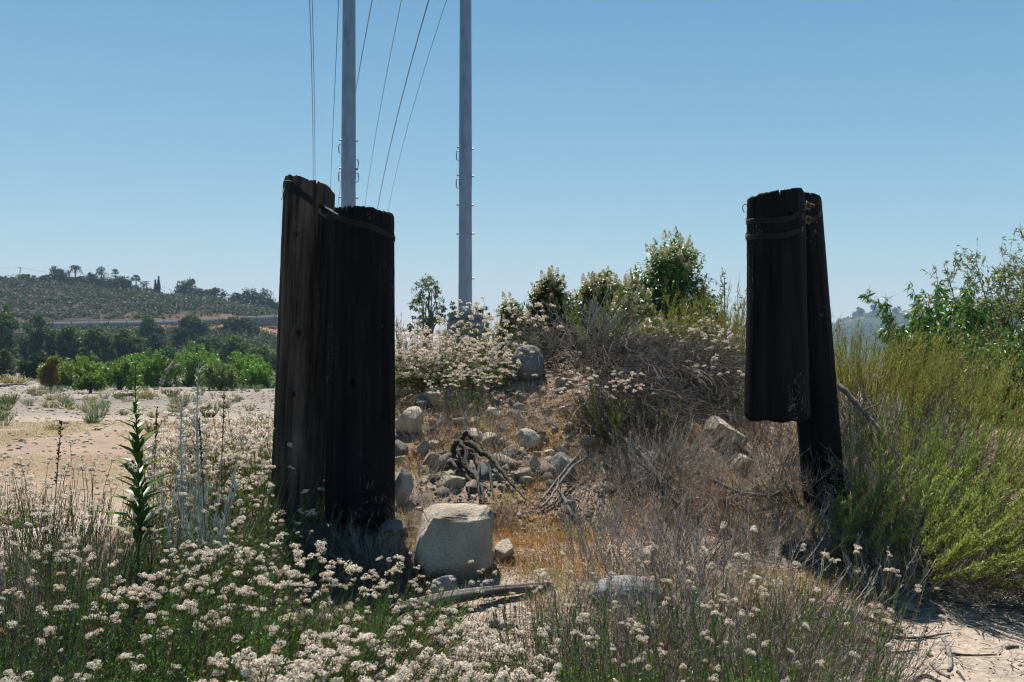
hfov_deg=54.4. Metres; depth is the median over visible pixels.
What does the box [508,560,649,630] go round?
dry shrub
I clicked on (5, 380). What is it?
tuft
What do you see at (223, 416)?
seed stalk
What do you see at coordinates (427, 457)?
rock
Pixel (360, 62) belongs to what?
overhead wire
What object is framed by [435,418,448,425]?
rock
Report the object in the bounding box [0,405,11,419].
tuft
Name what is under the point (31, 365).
riverside tree
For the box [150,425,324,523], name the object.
buckwheat shrub
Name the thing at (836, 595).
dry shrub
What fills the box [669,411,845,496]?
dry shrub
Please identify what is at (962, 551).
sagebrush
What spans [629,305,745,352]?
sagebrush
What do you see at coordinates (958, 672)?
stick
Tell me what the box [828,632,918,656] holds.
stick
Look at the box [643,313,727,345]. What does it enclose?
buckwheat shrub
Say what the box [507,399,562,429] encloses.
dry shrub
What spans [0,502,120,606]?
dry shrub
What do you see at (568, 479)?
rock
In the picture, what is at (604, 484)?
stone
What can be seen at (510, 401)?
stone
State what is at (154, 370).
willow bush
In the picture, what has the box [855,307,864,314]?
hilltop tree
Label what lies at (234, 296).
broadleaf tree
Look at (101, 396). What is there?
tuft
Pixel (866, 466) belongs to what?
dry shrub
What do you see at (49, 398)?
tuft
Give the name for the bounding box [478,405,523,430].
dry shrub
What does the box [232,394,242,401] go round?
tuft
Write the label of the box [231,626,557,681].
buckwheat shrub
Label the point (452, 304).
cottonwood tree
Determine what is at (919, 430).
sagebrush
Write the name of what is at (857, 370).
sagebrush
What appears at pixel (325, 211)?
cable lashing
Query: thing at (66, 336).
riverside tree
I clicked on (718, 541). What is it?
dry shrub
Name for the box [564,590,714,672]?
dry shrub
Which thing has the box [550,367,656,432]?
buckwheat shrub
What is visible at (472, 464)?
rock
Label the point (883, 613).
rock
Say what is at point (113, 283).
broadleaf tree
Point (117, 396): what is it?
tuft
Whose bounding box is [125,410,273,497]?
buckwheat shrub
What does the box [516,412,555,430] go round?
dry shrub
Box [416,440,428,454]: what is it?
rock
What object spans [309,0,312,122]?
overhead wire
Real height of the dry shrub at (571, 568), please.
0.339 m
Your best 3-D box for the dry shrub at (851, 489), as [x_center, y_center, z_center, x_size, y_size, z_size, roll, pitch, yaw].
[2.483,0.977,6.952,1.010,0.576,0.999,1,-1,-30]
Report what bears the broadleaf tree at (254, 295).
on the hill at (181, 314)
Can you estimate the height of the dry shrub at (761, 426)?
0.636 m
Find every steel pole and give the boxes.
[338,0,358,207]
[447,0,483,357]
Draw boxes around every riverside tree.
[0,304,27,356]
[0,348,18,379]
[16,313,59,365]
[16,349,53,379]
[52,324,85,366]
[76,324,119,364]
[103,327,144,363]
[132,315,165,342]
[135,332,177,361]
[169,327,199,348]
[170,314,209,336]
[190,335,223,358]
[216,335,250,364]
[219,316,261,335]
[246,344,276,372]
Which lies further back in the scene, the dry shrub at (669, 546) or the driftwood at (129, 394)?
the driftwood at (129, 394)
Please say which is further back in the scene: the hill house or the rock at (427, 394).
the hill house
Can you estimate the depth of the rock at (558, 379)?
8.93 m
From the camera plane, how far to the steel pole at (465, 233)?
35.95 m
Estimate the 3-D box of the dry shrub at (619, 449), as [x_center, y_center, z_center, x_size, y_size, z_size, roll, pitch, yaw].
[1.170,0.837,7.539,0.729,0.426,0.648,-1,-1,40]
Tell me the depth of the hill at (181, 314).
408.02 m
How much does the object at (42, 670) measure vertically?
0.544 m
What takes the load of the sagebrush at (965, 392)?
on the ground at (982, 671)
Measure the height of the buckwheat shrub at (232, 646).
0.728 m
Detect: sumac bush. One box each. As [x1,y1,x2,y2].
[491,291,531,354]
[521,265,577,357]
[564,266,628,350]
[593,281,662,347]
[617,271,654,316]
[620,316,677,342]
[621,226,727,342]
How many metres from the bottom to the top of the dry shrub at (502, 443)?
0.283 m
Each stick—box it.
[490,618,518,628]
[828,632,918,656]
[843,609,912,633]
[862,622,949,639]
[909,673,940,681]
[929,660,950,677]
[936,596,996,603]
[940,635,952,671]
[944,651,996,655]
[956,670,964,680]
[984,602,1023,609]
[1005,645,1018,648]
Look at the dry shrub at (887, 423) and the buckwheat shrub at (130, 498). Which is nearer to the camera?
the buckwheat shrub at (130, 498)
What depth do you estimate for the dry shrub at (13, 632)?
4.25 m
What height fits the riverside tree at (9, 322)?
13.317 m
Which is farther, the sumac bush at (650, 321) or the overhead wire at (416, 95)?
the overhead wire at (416, 95)
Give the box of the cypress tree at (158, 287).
[156,276,160,292]
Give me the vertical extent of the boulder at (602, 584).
0.193 m
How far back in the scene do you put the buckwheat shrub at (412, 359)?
9.41 m
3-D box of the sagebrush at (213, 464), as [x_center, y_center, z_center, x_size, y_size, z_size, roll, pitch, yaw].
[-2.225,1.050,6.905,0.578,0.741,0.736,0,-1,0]
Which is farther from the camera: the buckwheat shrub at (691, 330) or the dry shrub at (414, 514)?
the buckwheat shrub at (691, 330)
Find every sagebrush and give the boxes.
[39,480,133,566]
[143,438,236,536]
[261,495,321,549]
[281,503,355,553]
[395,314,495,381]
[559,287,709,347]
[591,371,681,448]
[628,274,746,361]
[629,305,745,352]
[661,296,840,383]
[780,457,927,537]
[808,442,1023,583]
[831,312,1023,413]
[832,312,1001,424]
[834,332,935,415]
[835,332,1023,442]
[843,396,1019,542]
[860,368,1023,518]
[884,452,1023,590]
[891,344,1023,449]
[901,375,1023,514]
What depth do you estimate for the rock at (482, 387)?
9.04 m
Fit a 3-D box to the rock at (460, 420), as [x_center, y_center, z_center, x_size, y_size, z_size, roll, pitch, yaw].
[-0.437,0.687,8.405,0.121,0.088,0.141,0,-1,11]
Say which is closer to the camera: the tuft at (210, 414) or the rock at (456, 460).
the rock at (456, 460)
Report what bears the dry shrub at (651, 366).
on the ground at (982, 671)
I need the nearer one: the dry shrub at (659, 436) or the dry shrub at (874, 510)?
the dry shrub at (874, 510)
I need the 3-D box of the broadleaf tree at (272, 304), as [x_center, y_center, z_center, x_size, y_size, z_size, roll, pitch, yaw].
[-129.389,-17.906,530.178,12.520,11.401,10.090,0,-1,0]
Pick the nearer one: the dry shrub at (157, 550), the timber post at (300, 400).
the dry shrub at (157, 550)
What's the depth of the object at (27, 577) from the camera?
5.51 m
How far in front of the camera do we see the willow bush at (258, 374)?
79.51 m
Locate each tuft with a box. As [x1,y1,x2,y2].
[0,371,30,383]
[0,392,20,403]
[0,399,15,410]
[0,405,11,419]
[0,415,13,425]
[1,410,16,419]
[23,398,33,405]
[29,389,45,395]
[39,399,59,407]
[42,423,68,429]
[43,395,56,399]
[53,384,65,391]
[53,390,73,401]
[53,399,75,407]
[74,402,88,409]
[79,405,95,412]
[81,413,104,423]
[83,395,98,399]
[83,400,112,417]
[83,410,103,421]
[88,398,108,409]
[98,390,111,397]
[110,391,128,398]
[117,410,129,415]
[119,396,132,401]
[132,388,159,398]
[143,393,155,399]
[143,422,164,432]
[144,410,162,417]
[158,379,176,386]
[163,388,181,396]
[166,401,182,407]
[167,406,179,412]
[169,390,193,406]
[176,416,215,437]
[193,386,205,394]
[198,398,211,408]
[200,402,221,416]
[216,393,235,407]
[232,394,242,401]
[239,384,249,390]
[240,418,271,437]
[242,402,257,410]
[245,412,265,424]
[252,384,263,391]
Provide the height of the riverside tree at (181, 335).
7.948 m
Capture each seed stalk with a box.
[48,420,63,616]
[150,407,158,585]
[197,419,205,546]
[220,393,225,521]
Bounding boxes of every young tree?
[696,266,746,351]
[858,279,995,416]
[902,226,1023,361]
[903,298,1023,420]
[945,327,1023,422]
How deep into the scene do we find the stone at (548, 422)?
8.27 m
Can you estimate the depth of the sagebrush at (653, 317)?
10.03 m
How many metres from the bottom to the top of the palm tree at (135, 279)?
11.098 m
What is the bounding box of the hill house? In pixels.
[863,312,870,316]
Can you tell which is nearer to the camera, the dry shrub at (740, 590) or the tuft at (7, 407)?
the dry shrub at (740, 590)
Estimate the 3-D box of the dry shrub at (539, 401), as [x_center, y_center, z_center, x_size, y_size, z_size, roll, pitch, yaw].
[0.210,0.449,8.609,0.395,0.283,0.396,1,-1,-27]
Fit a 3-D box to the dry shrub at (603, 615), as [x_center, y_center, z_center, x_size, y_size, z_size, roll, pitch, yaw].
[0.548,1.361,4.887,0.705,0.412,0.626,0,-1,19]
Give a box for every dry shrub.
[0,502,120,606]
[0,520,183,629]
[0,577,188,681]
[1,494,207,597]
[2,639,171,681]
[7,488,133,574]
[55,508,245,595]
[252,511,385,575]
[303,509,417,569]
[331,536,443,592]
[382,486,438,521]
[395,404,444,437]
[395,436,450,485]
[399,401,475,445]
[402,478,456,508]
[420,420,457,440]
[429,372,475,405]
[439,395,485,428]
[454,399,520,445]
[468,498,520,530]
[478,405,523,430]
[478,426,537,458]
[479,427,532,464]
[492,305,593,361]
[492,490,541,517]
[495,335,563,365]
[497,312,750,454]
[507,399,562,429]
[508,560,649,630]
[513,380,559,409]
[514,276,652,359]
[514,449,558,479]
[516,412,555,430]
[529,479,671,564]
[535,427,668,495]
[537,334,611,369]
[540,289,676,350]
[544,492,624,532]
[546,563,714,680]
[550,374,698,442]
[550,567,695,665]
[562,566,800,673]
[563,480,704,578]
[564,544,656,606]
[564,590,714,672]
[568,374,706,428]
[575,340,654,375]
[577,636,713,681]
[590,439,716,496]
[590,536,743,633]
[591,502,688,557]
[592,464,731,565]
[604,405,766,478]
[604,541,737,613]
[609,579,777,660]
[613,532,719,599]
[616,428,711,478]
[616,466,702,517]
[620,502,785,604]
[620,521,710,569]
[627,402,736,462]
[630,423,799,504]
[631,596,869,681]
[635,496,781,564]
[638,340,724,392]
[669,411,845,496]
[671,419,732,454]
[671,478,818,542]
[676,534,858,640]
[683,613,857,681]
[694,331,742,382]
[708,389,798,460]
[708,409,865,466]
[708,477,864,554]
[710,586,944,681]
[722,568,877,647]
[727,497,809,543]
[731,503,845,575]
[738,442,886,511]
[764,547,902,638]
[776,426,984,523]
[776,430,963,507]
[780,500,916,576]
[782,389,952,475]
[785,428,962,505]
[789,382,980,468]
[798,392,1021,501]
[803,491,968,572]
[823,442,953,517]
[824,481,1023,589]
[832,510,1023,603]
[837,383,991,473]
[839,523,971,599]
[851,483,1023,593]
[877,504,1023,611]
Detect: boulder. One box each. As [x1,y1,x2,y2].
[413,503,493,579]
[511,345,544,380]
[551,452,574,475]
[588,575,663,609]
[704,416,747,448]
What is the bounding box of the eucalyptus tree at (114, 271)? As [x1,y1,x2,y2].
[109,269,119,287]
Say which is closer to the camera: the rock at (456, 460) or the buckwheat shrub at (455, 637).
the buckwheat shrub at (455, 637)
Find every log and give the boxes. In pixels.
[390,582,551,617]
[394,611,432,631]
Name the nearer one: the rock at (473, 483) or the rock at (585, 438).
the rock at (473, 483)
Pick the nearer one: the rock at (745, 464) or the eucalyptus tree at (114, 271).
the rock at (745, 464)
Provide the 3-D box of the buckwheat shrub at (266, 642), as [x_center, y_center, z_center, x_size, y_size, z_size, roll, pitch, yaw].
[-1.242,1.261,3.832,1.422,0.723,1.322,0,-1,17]
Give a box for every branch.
[537,453,579,501]
[540,456,588,513]
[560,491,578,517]
[598,420,613,444]
[602,409,680,504]
[713,479,786,503]
[837,383,886,437]
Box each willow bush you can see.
[36,356,85,388]
[38,355,60,390]
[68,350,108,387]
[71,371,106,392]
[97,356,145,389]
[126,353,149,385]
[134,347,181,386]
[165,337,219,386]
[200,360,244,390]
[215,349,263,387]
[239,357,275,388]
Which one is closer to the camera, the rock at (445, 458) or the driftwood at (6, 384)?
the rock at (445, 458)
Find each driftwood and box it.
[0,379,31,386]
[114,385,147,397]
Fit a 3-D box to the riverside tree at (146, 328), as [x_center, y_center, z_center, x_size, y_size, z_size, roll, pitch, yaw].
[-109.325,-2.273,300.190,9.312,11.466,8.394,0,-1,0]
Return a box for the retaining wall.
[36,315,277,327]
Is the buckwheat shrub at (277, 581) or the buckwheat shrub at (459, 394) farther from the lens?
the buckwheat shrub at (459, 394)
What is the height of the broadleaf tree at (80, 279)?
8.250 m
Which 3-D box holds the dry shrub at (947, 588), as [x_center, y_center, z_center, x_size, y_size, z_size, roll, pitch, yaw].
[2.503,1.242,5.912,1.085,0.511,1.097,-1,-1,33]
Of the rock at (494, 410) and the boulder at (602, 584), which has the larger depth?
the rock at (494, 410)
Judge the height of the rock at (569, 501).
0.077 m
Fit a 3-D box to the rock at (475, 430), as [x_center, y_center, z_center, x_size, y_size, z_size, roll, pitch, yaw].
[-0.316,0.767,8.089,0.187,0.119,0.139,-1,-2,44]
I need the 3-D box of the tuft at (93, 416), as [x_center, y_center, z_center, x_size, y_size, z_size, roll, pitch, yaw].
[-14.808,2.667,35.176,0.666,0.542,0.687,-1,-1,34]
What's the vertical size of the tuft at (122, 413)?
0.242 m
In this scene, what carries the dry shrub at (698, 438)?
on the ground at (982, 671)
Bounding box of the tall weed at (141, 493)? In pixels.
[95,361,173,618]
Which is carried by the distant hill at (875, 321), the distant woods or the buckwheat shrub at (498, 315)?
the distant woods
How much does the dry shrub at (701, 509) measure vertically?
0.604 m
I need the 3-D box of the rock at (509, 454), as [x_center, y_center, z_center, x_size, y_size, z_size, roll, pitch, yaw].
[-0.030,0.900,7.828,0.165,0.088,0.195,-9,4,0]
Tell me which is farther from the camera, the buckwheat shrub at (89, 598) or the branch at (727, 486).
the branch at (727, 486)
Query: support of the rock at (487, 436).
on the ground at (982, 671)
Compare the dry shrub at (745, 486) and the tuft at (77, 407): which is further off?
the tuft at (77, 407)
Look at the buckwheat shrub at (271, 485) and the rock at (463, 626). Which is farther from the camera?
the buckwheat shrub at (271, 485)
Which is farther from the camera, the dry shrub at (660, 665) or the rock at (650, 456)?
the rock at (650, 456)
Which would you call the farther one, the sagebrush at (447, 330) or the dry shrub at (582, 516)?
the sagebrush at (447, 330)
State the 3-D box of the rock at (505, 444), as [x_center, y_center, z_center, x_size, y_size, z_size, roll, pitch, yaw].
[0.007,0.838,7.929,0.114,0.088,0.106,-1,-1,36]
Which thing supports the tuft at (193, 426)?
on the ground at (982, 671)
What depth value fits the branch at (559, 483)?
7.31 m
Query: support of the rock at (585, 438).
on the ground at (982, 671)
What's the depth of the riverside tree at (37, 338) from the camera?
189.32 m
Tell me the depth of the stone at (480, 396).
8.86 m
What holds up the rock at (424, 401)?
on the ground at (982, 671)
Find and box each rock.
[381,519,407,533]
[395,385,401,395]
[395,406,422,433]
[395,442,408,454]
[395,467,413,504]
[398,384,419,394]
[415,397,431,407]
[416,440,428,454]
[421,451,439,466]
[423,387,447,406]
[429,440,438,447]
[430,575,458,593]
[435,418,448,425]
[436,452,457,467]
[436,475,466,488]
[446,384,458,392]
[446,458,459,465]
[448,390,457,399]
[449,617,471,635]
[452,417,466,423]
[457,452,473,460]
[462,460,475,472]
[465,428,482,439]
[465,479,479,488]
[471,381,489,391]
[473,461,492,480]
[481,432,498,443]
[485,407,502,418]
[488,453,520,467]
[492,379,506,387]
[493,538,514,561]
[504,441,519,447]
[504,449,516,456]
[508,410,523,416]
[512,402,523,409]
[514,467,530,476]
[515,414,524,426]
[518,428,542,447]
[529,457,539,472]
[532,460,556,471]
[543,436,548,442]
[545,449,553,454]
[554,377,576,387]
[556,474,574,481]
[558,406,568,413]
[565,500,576,509]
[566,432,575,438]
[580,435,599,445]
[636,450,659,465]
[644,471,661,484]
[730,453,753,470]
[872,609,895,619]
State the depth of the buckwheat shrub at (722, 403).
8.67 m
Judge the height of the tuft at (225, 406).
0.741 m
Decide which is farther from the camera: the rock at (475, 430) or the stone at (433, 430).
the stone at (433, 430)
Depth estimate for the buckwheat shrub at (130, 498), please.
5.11 m
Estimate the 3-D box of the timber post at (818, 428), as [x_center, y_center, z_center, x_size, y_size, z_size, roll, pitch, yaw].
[2.167,0.141,7.156,0.478,2.409,0.296,-1,-1,38]
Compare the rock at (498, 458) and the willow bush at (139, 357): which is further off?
the willow bush at (139, 357)
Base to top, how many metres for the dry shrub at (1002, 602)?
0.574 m
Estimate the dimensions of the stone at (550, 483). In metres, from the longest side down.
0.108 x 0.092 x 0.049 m
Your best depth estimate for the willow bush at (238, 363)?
81.46 m
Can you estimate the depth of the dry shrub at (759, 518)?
6.62 m
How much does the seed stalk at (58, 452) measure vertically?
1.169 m
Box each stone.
[395,455,405,461]
[411,450,424,456]
[414,393,422,398]
[418,465,431,473]
[418,467,428,474]
[419,478,427,482]
[426,427,438,433]
[429,474,435,481]
[436,450,448,454]
[437,486,450,493]
[446,469,456,475]
[457,472,464,476]
[467,416,479,423]
[473,392,485,400]
[492,472,498,477]
[497,484,512,491]
[501,464,511,471]
[508,399,518,405]
[516,447,528,454]
[519,475,534,482]
[536,430,545,435]
[538,387,546,394]
[541,472,552,480]
[544,419,552,426]
[545,479,556,485]
[553,446,568,454]
[554,387,564,393]
[561,370,572,377]
[602,481,611,488]
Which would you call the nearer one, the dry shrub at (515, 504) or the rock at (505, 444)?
the dry shrub at (515, 504)
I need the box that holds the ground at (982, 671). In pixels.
[0,351,1023,681]
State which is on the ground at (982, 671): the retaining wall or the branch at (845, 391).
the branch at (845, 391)
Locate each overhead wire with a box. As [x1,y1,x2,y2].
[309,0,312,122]
[312,0,314,130]
[330,0,338,187]
[338,0,372,202]
[365,0,401,202]
[377,0,428,209]
[388,0,446,208]
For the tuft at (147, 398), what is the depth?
56.98 m
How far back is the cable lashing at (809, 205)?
6.74 m
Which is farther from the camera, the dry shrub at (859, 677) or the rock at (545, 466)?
the rock at (545, 466)
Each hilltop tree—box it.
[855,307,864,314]
[891,306,901,312]
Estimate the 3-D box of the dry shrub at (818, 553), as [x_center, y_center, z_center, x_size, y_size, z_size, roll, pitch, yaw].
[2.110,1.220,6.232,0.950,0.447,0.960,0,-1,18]
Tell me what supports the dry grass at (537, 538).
on the ground at (982, 671)
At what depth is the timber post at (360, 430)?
6.75 m
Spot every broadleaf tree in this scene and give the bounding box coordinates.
[9,274,36,281]
[37,274,51,282]
[44,265,70,283]
[64,276,83,284]
[73,276,90,285]
[83,272,96,285]
[92,277,112,286]
[106,278,121,289]
[115,275,132,290]
[126,285,140,290]
[172,277,200,294]
[191,288,206,295]
[203,287,228,300]
[227,292,243,303]
[238,287,273,306]
[260,297,278,310]
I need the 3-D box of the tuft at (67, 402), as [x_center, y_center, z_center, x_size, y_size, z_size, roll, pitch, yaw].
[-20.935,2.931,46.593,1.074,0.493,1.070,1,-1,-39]
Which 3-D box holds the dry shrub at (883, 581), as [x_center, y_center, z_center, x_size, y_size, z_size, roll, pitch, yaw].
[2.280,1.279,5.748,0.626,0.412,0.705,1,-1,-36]
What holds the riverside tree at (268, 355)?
on the ground at (982, 671)
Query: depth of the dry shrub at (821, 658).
4.00 m
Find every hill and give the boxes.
[0,282,276,372]
[743,305,1023,362]
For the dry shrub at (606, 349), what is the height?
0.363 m
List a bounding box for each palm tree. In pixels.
[66,265,84,283]
[130,275,139,289]
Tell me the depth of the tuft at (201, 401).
45.83 m
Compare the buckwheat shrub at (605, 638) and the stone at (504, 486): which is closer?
the buckwheat shrub at (605, 638)
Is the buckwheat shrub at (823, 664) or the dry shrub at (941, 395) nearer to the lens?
the buckwheat shrub at (823, 664)
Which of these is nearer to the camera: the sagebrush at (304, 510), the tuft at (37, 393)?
the sagebrush at (304, 510)
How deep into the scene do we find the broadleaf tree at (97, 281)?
529.21 m
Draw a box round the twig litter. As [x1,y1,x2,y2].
[360,369,1023,681]
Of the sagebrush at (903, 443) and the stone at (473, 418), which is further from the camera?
the stone at (473, 418)
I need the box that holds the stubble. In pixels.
[0,419,271,516]
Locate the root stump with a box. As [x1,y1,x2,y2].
[448,430,526,508]
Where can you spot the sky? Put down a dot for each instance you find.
(147, 139)
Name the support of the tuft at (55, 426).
on the ground at (982, 671)
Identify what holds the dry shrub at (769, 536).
on the ground at (982, 671)
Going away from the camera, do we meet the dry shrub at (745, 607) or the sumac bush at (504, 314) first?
the dry shrub at (745, 607)
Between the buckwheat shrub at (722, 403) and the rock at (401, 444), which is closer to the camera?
the rock at (401, 444)
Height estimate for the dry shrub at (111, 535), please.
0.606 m
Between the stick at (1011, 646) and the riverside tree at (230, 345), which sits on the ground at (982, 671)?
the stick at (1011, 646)
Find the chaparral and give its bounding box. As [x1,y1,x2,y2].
[0,274,277,368]
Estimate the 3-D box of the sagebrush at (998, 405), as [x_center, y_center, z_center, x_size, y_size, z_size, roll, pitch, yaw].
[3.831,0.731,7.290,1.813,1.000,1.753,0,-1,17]
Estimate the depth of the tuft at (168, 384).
84.40 m
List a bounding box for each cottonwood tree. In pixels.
[407,274,446,354]
[446,300,457,327]
[474,306,491,338]
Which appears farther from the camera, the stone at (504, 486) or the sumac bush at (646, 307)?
the sumac bush at (646, 307)
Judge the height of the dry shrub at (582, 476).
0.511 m
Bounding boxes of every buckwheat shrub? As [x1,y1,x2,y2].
[0,439,132,591]
[0,440,206,604]
[0,464,197,662]
[0,468,81,530]
[0,511,135,681]
[0,515,290,679]
[0,548,261,681]
[0,601,210,681]
[0,676,218,681]
[3,625,287,681]
[18,562,375,681]
[98,533,384,681]
[105,475,316,600]
[110,553,461,681]
[123,426,319,561]
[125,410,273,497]
[128,393,274,505]
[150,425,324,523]
[182,527,326,606]
[207,646,415,681]
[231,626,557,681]
[254,576,428,676]
[255,605,558,681]
[316,550,493,676]
[395,314,525,390]
[395,328,479,392]
[402,331,537,397]
[424,367,500,414]
[437,296,563,367]
[439,670,548,681]
[443,604,635,681]
[447,612,667,681]
[464,549,627,678]
[509,620,719,681]
[511,544,754,681]
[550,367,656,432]
[571,597,807,681]
[611,523,892,681]
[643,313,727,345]
[668,325,745,386]
[686,353,744,417]
[686,588,939,681]
[724,543,953,681]
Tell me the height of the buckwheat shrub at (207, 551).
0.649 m
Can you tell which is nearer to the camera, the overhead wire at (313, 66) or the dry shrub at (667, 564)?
the dry shrub at (667, 564)
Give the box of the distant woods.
[832,302,1022,349]
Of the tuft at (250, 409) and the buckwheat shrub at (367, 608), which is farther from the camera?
the tuft at (250, 409)
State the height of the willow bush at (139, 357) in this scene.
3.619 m
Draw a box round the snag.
[158,360,179,385]
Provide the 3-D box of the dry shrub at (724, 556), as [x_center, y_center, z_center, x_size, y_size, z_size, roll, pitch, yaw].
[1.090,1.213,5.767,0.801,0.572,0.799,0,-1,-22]
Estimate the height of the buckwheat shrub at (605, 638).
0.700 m
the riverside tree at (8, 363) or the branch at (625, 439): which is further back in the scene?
the riverside tree at (8, 363)
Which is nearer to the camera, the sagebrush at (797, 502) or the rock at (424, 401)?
the sagebrush at (797, 502)
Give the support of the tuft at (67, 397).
on the ground at (982, 671)
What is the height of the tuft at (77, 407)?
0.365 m
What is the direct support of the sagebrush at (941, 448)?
on the ground at (982, 671)
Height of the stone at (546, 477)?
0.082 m
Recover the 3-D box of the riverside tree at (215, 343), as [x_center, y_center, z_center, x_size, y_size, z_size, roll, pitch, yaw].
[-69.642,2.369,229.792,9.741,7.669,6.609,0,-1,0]
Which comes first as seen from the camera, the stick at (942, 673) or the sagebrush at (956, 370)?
the stick at (942, 673)
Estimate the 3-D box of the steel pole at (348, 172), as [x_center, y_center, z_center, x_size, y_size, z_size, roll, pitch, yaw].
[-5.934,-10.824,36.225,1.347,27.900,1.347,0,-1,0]
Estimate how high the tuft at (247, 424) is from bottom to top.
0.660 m
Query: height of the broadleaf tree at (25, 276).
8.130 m
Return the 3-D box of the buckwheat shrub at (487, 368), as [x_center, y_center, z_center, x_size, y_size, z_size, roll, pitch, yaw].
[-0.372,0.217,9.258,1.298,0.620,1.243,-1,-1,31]
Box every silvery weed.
[148,398,214,560]
[160,363,238,583]
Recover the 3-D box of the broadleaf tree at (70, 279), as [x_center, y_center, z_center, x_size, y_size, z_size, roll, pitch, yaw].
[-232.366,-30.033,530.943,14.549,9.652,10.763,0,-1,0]
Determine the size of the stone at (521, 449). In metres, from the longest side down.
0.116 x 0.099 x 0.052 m
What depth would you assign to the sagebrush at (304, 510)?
6.51 m
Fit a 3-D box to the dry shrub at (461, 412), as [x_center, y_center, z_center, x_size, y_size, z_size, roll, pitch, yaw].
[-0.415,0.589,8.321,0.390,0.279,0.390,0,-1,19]
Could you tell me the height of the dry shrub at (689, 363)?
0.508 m
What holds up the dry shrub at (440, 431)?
on the ground at (982, 671)
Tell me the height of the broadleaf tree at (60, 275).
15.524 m
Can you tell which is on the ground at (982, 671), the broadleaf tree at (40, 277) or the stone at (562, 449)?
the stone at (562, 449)
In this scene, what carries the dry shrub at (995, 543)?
on the ground at (982, 671)
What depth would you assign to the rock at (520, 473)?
7.50 m
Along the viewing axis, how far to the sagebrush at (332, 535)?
6.54 m
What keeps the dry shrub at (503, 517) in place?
on the ground at (982, 671)
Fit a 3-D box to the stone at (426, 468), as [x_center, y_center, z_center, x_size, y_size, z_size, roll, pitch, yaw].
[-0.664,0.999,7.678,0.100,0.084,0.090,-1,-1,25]
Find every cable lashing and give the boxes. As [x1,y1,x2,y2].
[281,180,394,241]
[742,200,821,224]
[745,211,822,240]
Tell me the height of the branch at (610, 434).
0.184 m
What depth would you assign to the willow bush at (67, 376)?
77.72 m
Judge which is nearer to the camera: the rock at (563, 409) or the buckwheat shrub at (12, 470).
the buckwheat shrub at (12, 470)
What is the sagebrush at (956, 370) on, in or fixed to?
on the ground at (982, 671)
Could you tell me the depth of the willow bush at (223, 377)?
73.69 m
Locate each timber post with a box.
[270,174,334,521]
[324,205,394,525]
[744,188,810,422]
[797,192,846,519]
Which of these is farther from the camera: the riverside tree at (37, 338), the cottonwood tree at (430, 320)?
the riverside tree at (37, 338)
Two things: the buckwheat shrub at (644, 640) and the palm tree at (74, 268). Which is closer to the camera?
the buckwheat shrub at (644, 640)
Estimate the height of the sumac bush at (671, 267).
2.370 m
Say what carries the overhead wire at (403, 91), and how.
attached to the steel pole at (348, 172)
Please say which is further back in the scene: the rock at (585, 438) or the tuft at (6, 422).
the tuft at (6, 422)
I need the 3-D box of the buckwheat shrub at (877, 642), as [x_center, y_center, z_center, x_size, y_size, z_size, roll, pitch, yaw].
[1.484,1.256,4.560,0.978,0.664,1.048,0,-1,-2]
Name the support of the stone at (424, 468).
on the ground at (982, 671)
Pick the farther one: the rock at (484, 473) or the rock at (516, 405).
the rock at (516, 405)
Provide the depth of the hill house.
1497.07 m
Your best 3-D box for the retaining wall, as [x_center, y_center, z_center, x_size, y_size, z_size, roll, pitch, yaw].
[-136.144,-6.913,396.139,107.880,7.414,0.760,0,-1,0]
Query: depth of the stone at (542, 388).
8.88 m
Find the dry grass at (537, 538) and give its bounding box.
[5,356,897,681]
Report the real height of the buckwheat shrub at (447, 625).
0.504 m
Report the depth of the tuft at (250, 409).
44.00 m
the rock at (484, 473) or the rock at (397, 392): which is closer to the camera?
the rock at (484, 473)
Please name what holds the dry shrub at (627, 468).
on the ground at (982, 671)
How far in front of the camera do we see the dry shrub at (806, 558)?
6.20 m
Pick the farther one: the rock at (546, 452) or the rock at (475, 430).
the rock at (475, 430)
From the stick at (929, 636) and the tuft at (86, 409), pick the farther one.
the tuft at (86, 409)
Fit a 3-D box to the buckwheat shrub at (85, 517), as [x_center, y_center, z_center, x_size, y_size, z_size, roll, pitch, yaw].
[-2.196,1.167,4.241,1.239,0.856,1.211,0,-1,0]
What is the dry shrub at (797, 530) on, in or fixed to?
on the ground at (982, 671)
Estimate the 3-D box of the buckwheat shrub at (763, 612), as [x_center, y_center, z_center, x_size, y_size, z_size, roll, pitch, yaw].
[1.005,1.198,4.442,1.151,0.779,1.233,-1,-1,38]
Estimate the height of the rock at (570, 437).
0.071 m
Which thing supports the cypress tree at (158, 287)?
on the hill at (181, 314)
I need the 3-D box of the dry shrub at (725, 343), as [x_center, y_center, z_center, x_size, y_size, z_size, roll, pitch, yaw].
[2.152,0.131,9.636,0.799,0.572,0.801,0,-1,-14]
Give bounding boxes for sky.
[0,0,1023,361]
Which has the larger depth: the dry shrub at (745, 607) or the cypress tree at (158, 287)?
the cypress tree at (158, 287)
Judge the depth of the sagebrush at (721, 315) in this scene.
10.12 m
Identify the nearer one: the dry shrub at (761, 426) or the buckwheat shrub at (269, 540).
the buckwheat shrub at (269, 540)
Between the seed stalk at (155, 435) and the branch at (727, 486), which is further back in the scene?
the branch at (727, 486)
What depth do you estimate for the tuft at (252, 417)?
33.68 m
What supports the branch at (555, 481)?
on the ground at (982, 671)
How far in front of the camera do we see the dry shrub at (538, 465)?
7.47 m

